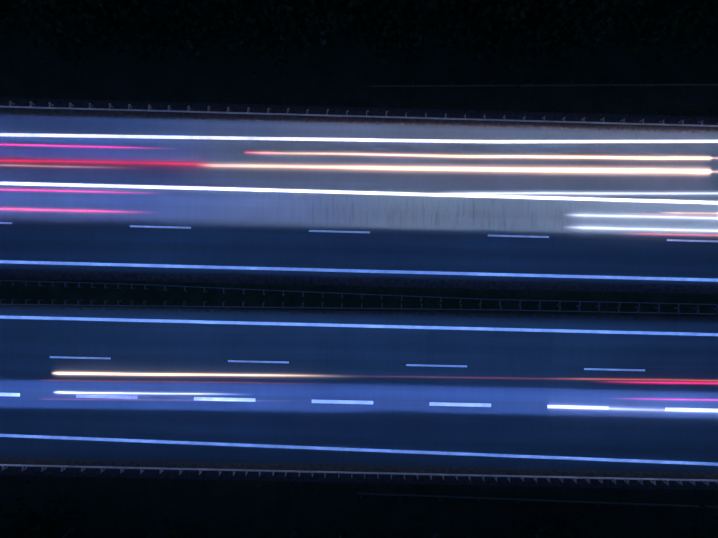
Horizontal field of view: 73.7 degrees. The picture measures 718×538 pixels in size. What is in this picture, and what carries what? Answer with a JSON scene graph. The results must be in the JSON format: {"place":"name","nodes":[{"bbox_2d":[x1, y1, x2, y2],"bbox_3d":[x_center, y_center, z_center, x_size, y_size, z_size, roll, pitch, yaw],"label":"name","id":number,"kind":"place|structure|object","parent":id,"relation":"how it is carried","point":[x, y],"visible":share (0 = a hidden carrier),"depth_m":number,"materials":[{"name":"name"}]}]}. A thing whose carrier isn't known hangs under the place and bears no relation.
{"place":"outdoors","nodes":[
{"label":"outdoors","id":0,"kind":"place"},
{"bbox_2d":[0,1,717,537],"bbox_3d":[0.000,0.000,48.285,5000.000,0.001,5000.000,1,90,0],"label":"ground","id":1,"kind":"structure","parent":0,"point":[338,73],"depth_m":48.28,"materials":[{"name":"green plant"}]},
{"bbox_2d":[0,114,717,285],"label":"road","id":2,"kind":"structure","parent":1,"relation":"on","point":[674,171],"depth_m":48.26,"materials":[{"name":"grey asphalt"}]},
{"bbox_2d":[66,229,231,263],"bbox_3d":[-21.196,-2.246,48.253,16.667,0.001,3.191,1,90,0],"label":"road patch","id":3,"kind":"object","parent":2,"relation":"on","point":[150,246],"visible":1,"depth_m":48.25,"materials":[{"name":"grey asphalt"}]},
{"bbox_2d":[0,224,717,243],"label":"road joint","id":4,"kind":"object","parent":2,"relation":"on","point":[354,233],"visible":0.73,"depth_m":48.25,"materials":[{"name":"concrete"}]},
{"bbox_2d":[0,308,717,472],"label":"carriageway","id":5,"kind":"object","parent":1,"relation":"on","point":[648,430],"depth_m":48.26,"materials":[{"name":"grey asphalt"}]},
{"bbox_2d":[0,133,717,465],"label":"road markings","id":6,"kind":"object","parent":5,"relation":"on","point":[362,271],"visible":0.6,"depth_m":48.25,"materials":[{"name":"paint"}]},
{"bbox_2d":[0,354,717,370],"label":"road joint","id":7,"kind":"object","parent":5,"relation":"on","point":[356,362],"visible":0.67,"depth_m":48.25,"materials":[{"name":"concrete"}]},
{"bbox_2d":[0,391,717,407],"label":"road joint","id":8,"kind":"object","parent":5,"relation":"on","point":[360,399],"visible":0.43,"depth_m":48.25,"materials":[{"name":"concrete"}]},
{"bbox_2d":[426,330,552,364],"bbox_3d":[13.159,7.955,48.253,12.766,0.001,3.262,1,90,0],"label":"road patch","id":9,"kind":"object","parent":5,"relation":"on","point":[478,347],"visible":1,"depth_m":48.25,"materials":[{"name":"grey asphalt"}]},
{"bbox_2d":[0,305,717,320],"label":"guardrail","id":10,"kind":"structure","parent":1,"relation":"on","point":[341,312],"depth_m":48.27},
{"bbox_2d":[0,299,717,314],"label":"median guardrail","id":11,"kind":"object","parent":1,"relation":"on","point":[559,310],"visible":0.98,"depth_m":47.58,"materials":[{"name":"metal"}]},
{"bbox_2d":[0,280,717,308],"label":"median guardrail","id":12,"kind":"object","parent":1,"relation":"on","point":[145,288],"visible":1,"depth_m":47.57,"materials":[{"name":"metal"}]},
{"bbox_2d":[0,97,717,133],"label":"gravel shoulder","id":13,"kind":"object","parent":1,"relation":"on","point":[400,112],"depth_m":48.27},
{"bbox_2d":[0,101,717,126],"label":"verge guardrail","id":14,"kind":"object","parent":13,"relation":"on","point":[287,113],"visible":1,"depth_m":47.58,"materials":[{"name":"metal"}]},
{"bbox_2d":[0,458,717,489],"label":"gravel shoulder","id":15,"kind":"object","parent":1,"relation":"on","point":[296,477],"depth_m":48.27},
{"bbox_2d":[0,464,717,485],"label":"verge guardrail","id":16,"kind":"object","parent":15,"relation":"on","point":[391,474],"visible":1,"depth_m":47.59,"materials":[{"name":"metal"}]},
{"bbox_2d":[356,492,717,511],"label":"sliproad guardrail","id":17,"kind":"object","parent":1,"relation":"on","point":[558,501],"visible":1,"depth_m":47.59,"materials":[{"name":"metal"}]},
{"bbox_2d":[369,79,717,86],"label":"sliproad guardrail","id":18,"kind":"object","parent":1,"relation":"on","point":[571,84],"visible":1,"depth_m":47.59,"materials":[{"name":"metal"}]},
{"bbox_2d":[0,270,717,293],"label":"guardrail","id":19,"kind":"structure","parent":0,"point":[371,282],"depth_m":48.27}
]}

